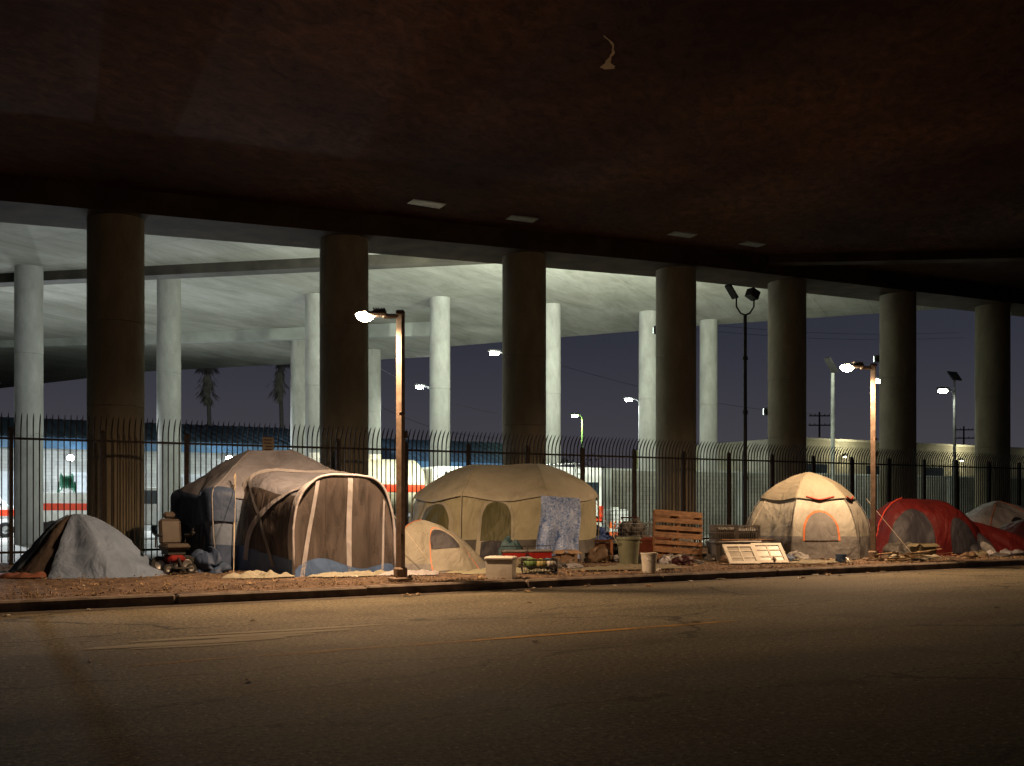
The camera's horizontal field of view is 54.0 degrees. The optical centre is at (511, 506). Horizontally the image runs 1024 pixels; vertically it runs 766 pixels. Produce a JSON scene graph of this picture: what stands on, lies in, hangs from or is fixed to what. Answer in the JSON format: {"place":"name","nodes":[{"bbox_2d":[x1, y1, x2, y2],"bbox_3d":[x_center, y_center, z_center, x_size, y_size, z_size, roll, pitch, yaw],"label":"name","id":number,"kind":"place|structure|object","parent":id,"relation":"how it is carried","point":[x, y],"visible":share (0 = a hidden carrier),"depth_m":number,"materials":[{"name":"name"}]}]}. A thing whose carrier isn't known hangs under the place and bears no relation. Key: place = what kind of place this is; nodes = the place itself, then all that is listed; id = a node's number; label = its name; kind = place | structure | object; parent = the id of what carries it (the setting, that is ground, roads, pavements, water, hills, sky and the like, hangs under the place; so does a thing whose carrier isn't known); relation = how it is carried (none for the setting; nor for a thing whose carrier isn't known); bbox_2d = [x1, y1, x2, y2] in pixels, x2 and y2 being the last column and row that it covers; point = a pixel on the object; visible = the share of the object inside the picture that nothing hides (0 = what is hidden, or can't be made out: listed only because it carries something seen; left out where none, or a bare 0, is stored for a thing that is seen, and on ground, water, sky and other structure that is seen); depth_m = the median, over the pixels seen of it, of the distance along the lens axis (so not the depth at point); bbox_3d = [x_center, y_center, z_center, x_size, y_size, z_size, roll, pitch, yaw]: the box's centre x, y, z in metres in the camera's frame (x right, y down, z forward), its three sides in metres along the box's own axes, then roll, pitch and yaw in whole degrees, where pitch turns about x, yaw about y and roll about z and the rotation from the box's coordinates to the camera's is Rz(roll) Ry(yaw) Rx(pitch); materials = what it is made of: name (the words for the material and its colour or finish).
{"place":"outdoors","nodes":[
{"label":"outdoors","id":0,"kind":"place"},
{"bbox_2d":[194,368,219,424],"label":"palm tree","id":1,"kind":"object","parent":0,"point":[207,386],"visible":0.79,"depth_m":119.65,"materials":[{"name":"green plant"}]},
{"bbox_2d":[0,531,708,562],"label":"parking lot","id":2,"kind":"structure","parent":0,"point":[23,548],"depth_m":35.12,"materials":[{"name":"grey asphalt"}]},
{"bbox_2d":[0,498,13,537],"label":"parked van","id":3,"kind":"object","parent":2,"relation":"on","point":[4,519],"visible":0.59,"depth_m":46.00,"materials":[{"name":"white metal"}]},
{"bbox_2d":[43,473,156,534],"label":"service truck","id":4,"kind":"object","parent":2,"relation":"on","point":[79,505],"visible":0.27,"depth_m":43.23,"materials":[{"name":"white metal"}]},
{"bbox_2d":[0,416,289,530],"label":"maintenance shed","id":5,"kind":"structure","parent":2,"relation":"on","point":[67,452],"depth_m":60.06,"materials":[{"name":"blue metal"}]},
{"bbox_2d":[0,471,13,505],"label":"door","id":6,"kind":"structure","parent":5,"relation":"in","point":[4,473],"depth_m":55.33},
{"bbox_2d":[71,472,86,492],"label":"door","id":7,"kind":"structure","parent":5,"relation":"in","point":[79,474],"depth_m":57.24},
{"bbox_2d":[181,474,204,485],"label":"door","id":8,"kind":"structure","parent":5,"relation":"in","point":[182,475],"depth_m":60.30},
{"bbox_2d":[265,364,289,427],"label":"palm tree","id":9,"kind":"object","parent":2,"relation":"on","point":[279,390],"visible":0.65,"depth_m":119.86,"materials":[{"name":"green plant"}]},
{"bbox_2d":[309,453,459,523],"bbox_3d":[-4.580,-0.195,35.171,8.100,3.250,2.680,0,0,-30],"label":"tanker truck","id":10,"kind":"object","parent":2,"relation":"on","point":[392,476],"visible":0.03,"depth_m":34.70,"materials":[{"name":"white metal"}]},
{"bbox_2d":[382,438,501,524],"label":"maintenance shed","id":11,"kind":"structure","parent":2,"relation":"on","point":[452,453],"depth_m":75.19,"materials":[{"name":"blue metal"}]},
{"bbox_2d":[0,222,945,544],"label":"overpass","id":12,"kind":"object","parent":2,"relation":"on","point":[222,304],"visible":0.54,"depth_m":48.77,"materials":[{"name":"concrete"}]},
{"bbox_2d":[0,0,1023,553],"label":"overpass","id":13,"kind":"object","parent":2,"relation":"on","point":[788,154],"visible":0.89,"depth_m":23.80,"materials":[{"name":"concrete"}]},
{"bbox_2d":[546,463,601,526],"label":"utility van","id":14,"kind":"object","parent":2,"relation":"on","point":[593,487],"visible":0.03,"depth_m":44.27,"materials":[{"name":"white metal"}]},
{"bbox_2d":[570,413,582,446],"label":"lot lamp","id":15,"kind":"object","parent":2,"relation":"on","point":[574,415],"visible":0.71,"depth_m":80.11,"materials":[{"name":"green"}]},
{"bbox_2d":[603,507,628,531],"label":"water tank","id":16,"kind":"object","parent":2,"relation":"on","point":[607,517],"visible":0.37,"depth_m":46.56,"materials":[{"name":"plastic"}]},
{"bbox_2d":[603,468,1023,534],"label":"block wall","id":17,"kind":"structure","parent":2,"relation":"on","point":[654,489],"depth_m":52.00,"materials":[{"name":"concrete"}]},
{"bbox_2d":[808,412,830,437],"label":"utility pole","id":18,"kind":"object","parent":2,"relation":"on","point":[819,415],"visible":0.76,"depth_m":149.91,"materials":[{"name":"brown wood"}]},
{"bbox_2d":[824,357,838,480],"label":"solar pole","id":19,"kind":"object","parent":2,"relation":"on","point":[831,365],"visible":0.65,"depth_m":44.82,"materials":[{"name":"metal"}]},
{"bbox_2d":[936,371,961,506],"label":"lot lamp","id":20,"kind":"object","parent":2,"relation":"on","point":[954,376],"visible":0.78,"depth_m":55.06,"materials":[{"name":"white"}]},
{"bbox_2d":[956,426,974,444],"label":"utility pole","id":21,"kind":"object","parent":2,"relation":"on","point":[963,429],"visible":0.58,"depth_m":169.39,"materials":[{"name":"brown wood"}]},
{"bbox_2d":[0,546,1023,599],"bbox_3d":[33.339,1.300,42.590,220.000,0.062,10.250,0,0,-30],"label":"verge","id":22,"kind":"structure","parent":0,"point":[6,585],"depth_m":17.56,"materials":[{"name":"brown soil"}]},
{"bbox_2d":[0,571,47,577],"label":"rug","id":23,"kind":"object","parent":22,"relation":"on","point":[21,575],"visible":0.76,"depth_m":18.13,"materials":[{"name":"orange fabric"}]},
{"bbox_2d":[6,514,166,578],"bbox_3d":[-8.143,0.718,19.295,3.110,1.163,2.349,0,0,0],"label":"collapsed tent","id":24,"kind":"object","parent":22,"relation":"on","point":[74,546],"visible":0.96,"depth_m":18.73,"materials":[{"name":"grey fabric"}]},
{"bbox_2d":[150,512,195,574],"bbox_3d":[-6.557,0.700,19.557,0.880,1.200,0.975,0,0,-38],"label":"power wheelchair","id":25,"kind":"object","parent":22,"relation":"on","point":[171,547],"visible":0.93,"depth_m":19.58,"materials":[{"name":"beige plastic"}]},
{"bbox_2d":[189,546,231,572],"bbox_3d":[-6.113,1.048,20.226,0.753,0.504,1.481,0,0,-30],"label":"clothing pile","id":26,"kind":"object","parent":22,"relation":"on","point":[212,560],"visible":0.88,"depth_m":19.77,"materials":[{"name":"blue fabric"}]},
{"bbox_2d":[222,570,292,577],"bbox_3d":[-4.672,1.212,18.233,0.915,0.128,1.162,0,0,39],"label":"ground cloth","id":27,"kind":"object","parent":22,"relation":"on","point":[258,574],"visible":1,"depth_m":18.08,"materials":[{"name":"beige fabric"}]},
{"bbox_2d":[170,449,438,576],"bbox_3d":[-4.538,0.004,21.493,4.248,2.598,6.885,0,0,-30],"label":"cabin tent","id":28,"kind":"object","parent":22,"relation":"on","point":[294,513],"visible":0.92,"depth_m":19.37,"materials":[{"name":"grey fabric"}]},
{"bbox_2d":[181,522,189,553],"bbox_3d":[-7.515,0.691,22.726,0.104,0.740,1.144,0,0,-36],"label":"window","id":29,"kind":"structure","parent":28,"relation":"in","point":[184,530],"depth_m":22.44,"materials":[{"name":"fabric"}]},
{"bbox_2d":[191,524,198,553],"bbox_3d":[-6.881,0.718,21.807,0.093,0.675,0.784,0,0,-30],"label":"window","id":30,"kind":"structure","parent":28,"relation":"in","point":[196,536],"depth_m":21.84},
{"bbox_2d":[199,527,206,550],"bbox_3d":[-6.393,0.694,20.773,0.082,0.685,1.099,0,0,-22],"label":"window","id":31,"kind":"structure","parent":28,"relation":"in","point":[203,542],"depth_m":20.52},
{"bbox_2d":[307,569,387,576],"bbox_3d":[-2.867,1.228,18.731,1.947,0.096,0.627,0,0,-30],"label":"ground cloth","id":32,"kind":"object","parent":22,"relation":"on","point":[350,573],"visible":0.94,"depth_m":18.49,"materials":[{"name":"beige fabric"}]},
{"bbox_2d":[356,307,412,581],"bbox_3d":[-2.208,-1.070,17.381,0.988,4.740,0.432,0,0,-6],"label":"street lamp","id":33,"kind":"object","parent":22,"relation":"on","point":[400,571],"visible":0.98,"depth_m":17.37,"materials":[{"name":"metal"}]},
{"bbox_2d":[371,569,438,574],"bbox_3d":[-1.946,1.230,19.068,1.520,0.092,0.918,0,0,-30],"label":"ground cloth","id":34,"kind":"object","parent":22,"relation":"on","point":[419,572],"visible":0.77,"depth_m":18.84,"materials":[{"name":"grey fabric"}]},
{"bbox_2d":[405,519,485,572],"bbox_3d":[-1.533,0.782,20.676,2.316,1.041,1.935,0,0,0],"label":"tent","id":35,"kind":"object","parent":22,"relation":"on","point":[443,549],"visible":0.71,"depth_m":20.01,"materials":[{"name":"fabric"}]},
{"bbox_2d":[430,530,459,548],"bbox_3d":[-1.338,0.657,20.152,0.611,0.382,0.339,0,0,0],"label":"tent window","id":36,"kind":"structure","parent":35,"relation":"in","point":[439,539],"depth_m":20.09,"materials":[{"name":"fabric"}]},
{"bbox_2d":[431,528,478,570],"bbox_3d":[-1.136,0.850,20.048,0.996,0.834,0.663,0,0,0],"label":"door","id":37,"kind":"structure","parent":35,"relation":"in","point":[456,558],"depth_m":19.89,"materials":[{"name":"fabric"}]},
{"bbox_2d":[448,567,547,573],"bbox_3d":[-0.297,1.239,19.685,2.034,0.075,1.182,0,0,-30],"label":"ground cloth","id":38,"kind":"object","parent":22,"relation":"on","point":[481,571],"visible":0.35,"depth_m":19.39,"materials":[{"name":"beige fabric"}]},
{"bbox_2d":[484,556,516,579],"bbox_3d":[-0.199,1.097,18.104,0.530,0.405,0.420,0,0,10],"label":"drinks cooler","id":39,"kind":"object","parent":22,"relation":"on","point":[499,567],"visible":0.96,"depth_m":17.92,"materials":[{"name":"white plastic"}]},
{"bbox_2d":[498,536,521,555],"bbox_3d":[-0.038,0.981,22.970,0.698,0.638,0.410,0,0,-30],"label":"clothing pile","id":40,"kind":"object","parent":22,"relation":"on","point":[507,541],"visible":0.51,"depth_m":22.85,"materials":[{"name":"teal fabric"}]},
{"bbox_2d":[0,412,1023,564],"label":"security fence","id":41,"kind":"object","parent":22,"relation":"on","point":[102,441],"visible":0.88,"depth_m":29.80,"materials":[{"name":"metal"}]},
{"bbox_2d":[262,437,273,450],"bbox_3d":[-6.078,-1.500,25.033,0.300,0.460,0.026,0,0,-30],"label":"fence sign","id":42,"kind":"object","parent":41,"relation":"attached to","point":[267,443],"visible":0.71,"depth_m":25.02,"materials":[{"name":"paint"}]},
{"bbox_2d":[0,558,1023,612],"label":"kerb","id":43,"kind":"structure","parent":22,"relation":"on","point":[25,605],"depth_m":16.91,"materials":[{"name":"concrete"}]},
{"bbox_2d":[409,463,616,561],"bbox_3d":[0.037,0.115,24.817,5.248,2.375,3.526,0,0,0],"label":"cabin tent","id":44,"kind":"object","parent":22,"relation":"on","point":[482,511],"visible":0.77,"depth_m":23.48,"materials":[{"name":"beige fabric"}]},
{"bbox_2d":[422,504,448,529],"bbox_3d":[-1.917,0.394,23.665,0.248,0.913,1.139,0,0,-43],"label":"window","id":45,"kind":"structure","parent":44,"relation":"in","point":[437,513],"depth_m":23.55,"materials":[{"name":"green"}]},
{"bbox_2d":[476,500,513,554],"bbox_3d":[-0.402,0.482,23.266,0.895,1.306,0.302,0,0,0],"label":"door","id":46,"kind":"structure","parent":44,"relation":"in","point":[478,543],"depth_m":23.25,"materials":[{"name":"beige fabric"}]},
{"bbox_2d":[480,502,510,540],"bbox_3d":[-0.381,0.342,23.284,0.715,0.901,0.203,0,0,0],"label":"tent window","id":47,"kind":"structure","parent":44,"relation":"in","point":[496,517],"depth_m":23.28,"materials":[{"name":"green"}]},
{"bbox_2d":[536,496,580,558],"bbox_3d":[1.087,0.520,23.115,1.166,1.550,0.162,0,0,-23],"label":"hanging tarp","id":48,"kind":"object","parent":44,"relation":"hanging from","point":[560,523],"visible":0.77,"depth_m":23.15,"materials":[{"name":"blue plastic"}]},
{"bbox_2d":[500,546,526,557],"bbox_3d":[0.034,1.085,22.258,0.566,0.430,0.360,0,0,-10],"label":"drinks cooler","id":49,"kind":"object","parent":22,"relation":"on","point":[519,553],"visible":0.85,"depth_m":22.11,"materials":[{"name":"red plastic"}]},
{"bbox_2d":[521,558,557,574],"bbox_3d":[0.519,1.150,19.372,0.668,0.300,0.428,0,0,-5],"label":"wire basket","id":50,"kind":"object","parent":22,"relation":"on","point":[543,566],"visible":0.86,"depth_m":19.18,"materials":[{"name":"black metal"}]},
{"bbox_2d":[524,557,535,569],"bbox_3d":[0.366,1.099,19.360,0.294,0.245,0.220,0,0,-5],"label":"stuffed bag","id":51,"kind":"object","parent":50,"relation":"in","point":[531,563],"visible":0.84,"depth_m":19.28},
{"bbox_2d":[526,545,552,557],"bbox_3d":[0.605,1.085,22.467,0.566,0.430,0.360,0,0,-20],"label":"drinks cooler","id":52,"kind":"object","parent":22,"relation":"on","point":[539,553],"visible":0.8,"depth_m":22.34,"materials":[{"name":"red plastic"}]},
{"bbox_2d":[551,555,576,563],"bbox_3d":[1.081,1.189,22.440,0.799,0.202,0.487,0,0,-5],"label":"clothing pile","id":53,"kind":"object","parent":22,"relation":"on","point":[567,559],"visible":0.65,"depth_m":22.39,"materials":[{"name":"brown fabric"}]},
{"bbox_2d":[552,549,580,562],"bbox_3d":[1.239,1.140,22.768,0.597,0.320,0.653,0,0,43],"label":"cardboard box","id":54,"kind":"object","parent":22,"relation":"on","point":[573,553],"visible":0.6,"depth_m":22.63,"materials":[{"name":"cardboard"}]},
{"bbox_2d":[588,545,612,561],"bbox_3d":[2.077,1.089,23.709,0.630,0.421,0.573,0,0,-12],"label":"rubbish bag","id":55,"kind":"object","parent":22,"relation":"on","point":[599,553],"visible":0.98,"depth_m":23.52,"materials":[{"name":"plastic"}]},
{"bbox_2d":[596,524,611,542],"bbox_3d":[2.303,0.888,26.804,1.240,0.823,1.253,0,0,41],"label":"blanket","id":56,"kind":"object","parent":22,"relation":"on","point":[604,534],"visible":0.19,"depth_m":26.58,"materials":[{"name":"blue fabric"}]},
{"bbox_2d":[595,540,612,555],"bbox_3d":[2.187,1.055,24.503,0.550,0.496,0.138,0,0,5],"label":"louvred shutter","id":57,"kind":"object","parent":22,"relation":"on","point":[609,546],"visible":0.3,"depth_m":24.51,"materials":[{"name":"orange wood"}]},
{"bbox_2d":[599,535,642,554],"bbox_3d":[2.866,1.021,25.748,2.176,0.557,1.295,0,0,-30],"label":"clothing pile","id":58,"kind":"object","parent":22,"relation":"on","point":[615,548],"visible":0.09,"depth_m":25.36,"materials":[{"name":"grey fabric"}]},
{"bbox_2d":[570,564,682,569],"bbox_3d":[2.433,1.229,20.957,2.914,0.094,1.180,0,0,-30],"label":"ground cloth","id":59,"kind":"object","parent":22,"relation":"on","point":[627,566],"visible":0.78,"depth_m":20.57,"materials":[{"name":"fabric"}]},
{"bbox_2d":[615,537,641,564],"bbox_3d":[2.570,0.980,22.143,0.546,0.620,0.546,0,0,15],"label":"trash bin","id":60,"kind":"object","parent":22,"relation":"on","point":[628,550],"visible":0.84,"depth_m":21.95,"materials":[{"name":"plastic"}]},
{"bbox_2d":[613,517,652,536],"bbox_3d":[3.265,0.791,26.638,1.124,1.018,0.658,0,0,-5],"label":"shopping cart","id":61,"kind":"object","parent":22,"relation":"on","point":[642,531],"visible":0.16,"depth_m":26.36,"materials":[{"name":"metal"}]},
{"bbox_2d":[617,518,645,537],"bbox_3d":[3.183,0.562,26.636,0.775,0.556,0.420,0,0,-5],"label":"rubbish bag","id":62,"kind":"object","parent":61,"relation":"in","point":[625,524],"visible":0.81,"depth_m":26.50,"materials":[{"name":"black plastic"}]},
{"bbox_2d":[639,538,658,561],"bbox_3d":[2.975,1.028,23.544,0.900,0.559,0.285,0,0,-10],"label":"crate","id":63,"kind":"object","parent":22,"relation":"on","point":[645,546],"visible":0.25,"depth_m":23.61,"materials":[{"name":"plastic"}]},
{"bbox_2d":[640,552,659,572],"bbox_3d":[2.703,1.095,19.575,0.339,0.390,0.439,0,0,-30],"label":"bucket","id":64,"kind":"object","parent":22,"relation":"on","point":[649,561],"visible":0.98,"depth_m":19.49,"materials":[{"name":"white plastic"}]},
{"bbox_2d":[643,537,671,553],"bbox_3d":[3.488,1.018,24.233,0.700,0.576,0.238,0,0,20],"label":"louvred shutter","id":65,"kind":"object","parent":22,"relation":"on","point":[661,538],"visible":0.12,"depth_m":24.24,"materials":[{"name":"red wood"}]},
{"bbox_2d":[658,555,671,563],"bbox_3d":[3.437,1.188,22.523,0.400,0.224,0.301,0,0,-30],"label":"rubbish bag","id":66,"kind":"object","parent":22,"relation":"on","point":[664,559],"visible":0.9,"depth_m":22.42,"materials":[{"name":"white plastic"}]},
{"bbox_2d":[652,509,702,559],"bbox_3d":[3.905,0.704,23.685,1.280,1.292,0.331,0,0,-12],"label":"wooden pallet","id":67,"kind":"object","parent":22,"relation":"on","point":[676,517],"visible":0.77,"depth_m":23.65,"materials":[{"name":"brown wood"}]},
{"bbox_2d":[671,555,694,564],"bbox_3d":[3.808,1.186,22.433,0.517,0.208,0.390,0,0,20],"label":"clothing pile","id":68,"kind":"object","parent":22,"relation":"on","point":[684,560],"visible":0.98,"depth_m":22.31,"materials":[{"name":"red fabric"}]},
{"bbox_2d":[671,532,695,555],"bbox_3d":[4.136,0.938,24.924,0.860,0.724,0.728,0,0,-30],"label":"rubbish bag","id":69,"kind":"object","parent":22,"relation":"on","point":[685,540],"visible":0.18,"depth_m":24.71,"materials":[{"name":"grey plastic"}]},
{"bbox_2d":[690,553,715,560],"bbox_3d":[4.537,1.195,23.877,0.734,0.190,0.529,0,0,26],"label":"clothing pile","id":70,"kind":"object","parent":22,"relation":"on","point":[708,557],"visible":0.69,"depth_m":23.72,"materials":[{"name":"grey fabric"}]},
{"bbox_2d":[705,540,761,560],"bbox_3d":[5.293,1.055,24.031,1.200,0.490,0.640,0,0,-10],"label":"storage trunk","id":71,"kind":"object","parent":22,"relation":"on","point":[715,548],"visible":0.32,"depth_m":23.70,"materials":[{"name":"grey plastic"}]},
{"bbox_2d":[709,525,737,540],"bbox_3d":[5.032,0.620,23.883,0.564,0.380,0.414,0,0,-12],"label":"plastic crate","id":72,"kind":"object","parent":71,"relation":"on","point":[718,532],"visible":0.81,"depth_m":23.72,"materials":[{"name":"grey plastic"}]},
{"bbox_2d":[729,525,759,538],"bbox_3d":[5.617,0.630,24.271,0.634,0.360,0.434,0,0,-6],"label":"plastic crate","id":73,"kind":"object","parent":71,"relation":"on","point":[749,533],"visible":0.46,"depth_m":24.08,"materials":[{"name":"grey plastic"}]},
{"bbox_2d":[721,539,774,540],"bbox_3d":[5.502,0.780,23.459,1.250,0.030,0.140,0,0,-5],"label":"timber plank","id":74,"kind":"object","parent":71,"relation":"on","point":[747,539],"visible":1,"depth_m":23.39,"materials":[{"name":"brown wood"}]},
{"bbox_2d":[722,544,760,564],"bbox_3d":[5.166,1.077,22.627,0.720,0.442,0.548,0,0,-8],"label":"window frame","id":75,"kind":"object","parent":22,"relation":"on","point":[741,554],"visible":0.97,"depth_m":22.61,"materials":[{"name":"white wood"}]},
{"bbox_2d":[724,284,760,527],"bbox_3d":[7.725,-3.062,33.651,1.206,8.724,0.474,0,0,-5],"label":"floodlight mast","id":76,"kind":"object","parent":22,"relation":"on","point":[752,294],"visible":0.93,"depth_m":33.62,"materials":[{"name":"black metal"}]},
{"bbox_2d":[750,543,788,563],"bbox_3d":[5.888,1.068,22.970,0.720,0.459,0.534,0,0,-8],"label":"window frame","id":77,"kind":"object","parent":22,"relation":"on","point":[766,552],"visible":0.89,"depth_m":22.97,"materials":[{"name":"white wood"}]},
{"bbox_2d":[787,551,810,559],"bbox_3d":[6.859,1.171,24.065,0.731,0.238,0.516,0,0,-12],"label":"clothing pile","id":78,"kind":"object","parent":22,"relation":"on","point":[797,555],"visible":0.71,"depth_m":23.93,"materials":[{"name":"grey fabric"}]},
{"bbox_2d":[790,559,852,563],"bbox_3d":[7.125,1.240,23.117,1.894,0.072,0.680,0,0,-30],"label":"ground cloth","id":79,"kind":"object","parent":22,"relation":"on","point":[803,561],"visible":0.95,"depth_m":22.90,"materials":[{"name":"fabric"}]},
{"bbox_2d":[746,472,909,558],"bbox_3d":[7.782,0.202,26.212,4.510,2.200,2.927,0,0,0],"label":"dome tent","id":80,"kind":"object","parent":22,"relation":"on","point":[814,515],"visible":0.86,"depth_m":25.15,"materials":[{"name":"beige fabric"}]},
{"bbox_2d":[805,512,838,540],"bbox_3d":[7.655,0.486,24.929,0.827,0.705,0.246,0,0,0],"label":"window","id":81,"kind":"structure","parent":80,"relation":"in","point":[819,526],"depth_m":24.89,"materials":[{"name":"grey fabric"}]},
{"bbox_2d":[835,554,849,562],"bbox_3d":[7.605,1.195,23.095,0.254,0.190,0.360,0,0,-30],"label":"bucket","id":82,"kind":"object","parent":22,"relation":"on","point":[840,558],"visible":0.98,"depth_m":23.05,"materials":[{"name":"blue plastic"}]},
{"bbox_2d":[840,361,882,560],"bbox_3d":[8.315,-1.070,23.859,0.988,4.740,0.432,0,0,-6],"label":"street lamp","id":83,"kind":"object","parent":22,"relation":"on","point":[874,453],"visible":0.98,"depth_m":23.83,"materials":[{"name":"metal"}]},
{"bbox_2d":[882,538,910,556],"bbox_3d":[10.271,1.060,26.404,0.833,0.481,1.023,0,0,35],"label":"rubbish bag","id":84,"kind":"object","parent":22,"relation":"on","point":[899,546],"visible":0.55,"depth_m":26.18,"materials":[{"name":"beige plastic"}]},
{"bbox_2d":[886,551,940,559],"bbox_3d":[9.786,1.181,24.364,1.842,0.190,0.716,0,0,-30],"label":"clothing pile","id":85,"kind":"object","parent":22,"relation":"on","point":[927,558],"visible":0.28,"depth_m":24.16,"materials":[{"name":"beige fabric"}]},
{"bbox_2d":[907,543,939,554],"bbox_3d":[10.415,1.115,25.438,0.753,0.370,0.647,0,0,-18],"label":"cardboard box","id":86,"kind":"object","parent":22,"relation":"on","point":[915,547],"visible":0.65,"depth_m":25.29,"materials":[{"name":"cardboard"}]},
{"bbox_2d":[868,497,1023,555],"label":"red tent","id":87,"kind":"object","parent":22,"relation":"on","point":[946,527],"visible":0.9,"depth_m":26.67,"materials":[{"name":"fabric"}]},
{"bbox_2d":[888,509,934,543],"bbox_3d":[10.526,0.659,26.639,1.222,1.195,0.602,0,0,0],"label":"doorway","id":88,"kind":"structure","parent":87,"relation":"in","point":[913,526],"depth_m":26.61,"materials":[{"name":"grey fabric"}]},
{"bbox_2d":[951,517,976,553],"bbox_3d":[11.943,0.759,26.566,0.754,0.946,0.360,0,0,0],"label":"window","id":89,"kind":"structure","parent":87,"relation":"in","point":[962,538],"depth_m":26.50,"materials":[{"name":"grey fabric"}]},
{"bbox_2d":[958,551,977,558],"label":"clothing pile","id":90,"kind":"object","parent":22,"relation":"on","point":[970,555],"visible":0.98,"depth_m":24.92,"materials":[{"name":"brown fabric"}]},
{"bbox_2d":[970,533,996,552],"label":"bag","id":91,"kind":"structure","parent":22,"relation":"on","point":[980,538],"depth_m":26.53,"materials":[{"name":"fabric"}]},
{"bbox_2d":[965,501,1023,527],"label":"pale tent","id":92,"kind":"object","parent":22,"relation":"on","point":[997,514],"visible":0.45,"depth_m":32.31,"materials":[{"name":"grey fabric"}]},
{"bbox_2d":[989,553,1012,557],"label":"clothing pile","id":93,"kind":"object","parent":22,"relation":"on","point":[999,555],"visible":0.9,"depth_m":25.27,"materials":[{"name":"grey fabric"}]},
{"bbox_2d":[999,519,1023,536],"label":"dark tent","id":94,"kind":"object","parent":22,"relation":"on","point":[1016,527],"visible":0.28,"depth_m":29.39,"materials":[{"name":"grey fabric"}]},
{"bbox_2d":[1000,549,1023,555],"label":"clothing pile","id":95,"kind":"object","parent":22,"relation":"on","point":[1016,552],"visible":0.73,"depth_m":26.32,"materials":[{"name":"grey fabric"}]},
{"bbox_2d":[0,567,1023,765],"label":"road","id":96,"kind":"structure","parent":0,"point":[923,668],"depth_m":8.43,"materials":[{"name":"grey asphalt"}]},
{"bbox_2d":[79,624,380,649],"bbox_3d":[-2.918,1.444,11.137,3.500,0.001,0.999,0,0,-30],"label":"white road marking","id":97,"kind":"object","parent":96,"relation":"on","point":[253,636],"visible":1,"depth_m":11.00,"materials":[{"name":"beige paint"}]},
{"bbox_2d":[161,620,731,663],"bbox_3d":[16.121,1.444,20.234,45.000,0.001,0.120,0,0,-30],"label":"yellow road line","id":98,"kind":"object","parent":96,"relation":"on","point":[546,635],"visible":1,"depth_m":11.43,"materials":[{"name":"brown paint"}]},
{"bbox_2d":[0,565,1023,614],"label":"gutter","id":99,"kind":"object","parent":96,"relation":"on","point":[134,607],"depth_m":16.72,"materials":[{"name":"grey concrete"}]},
{"bbox_2d":[0,309,1023,468],"label":"sky","id":100,"kind":"structure","parent":0,"point":[475,374],"materials":[{"name":"blue"}]},
{"bbox_2d":[637,437,1023,477],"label":"warehouse","id":101,"kind":"structure","parent":0,"point":[866,445],"depth_m":74.38,"materials":[{"name":"beige concrete"}]},
{"bbox_2d":[806,464,826,472],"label":"window","id":102,"kind":"structure","parent":101,"relation":"in","point":[806,464],"depth_m":72.20,"materials":[{"name":"black glass"}]},
{"bbox_2d":[926,467,942,475],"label":"window","id":103,"kind":"structure","parent":101,"relation":"in","point":[926,467],"depth_m":78.30,"materials":[{"name":"black glass"}]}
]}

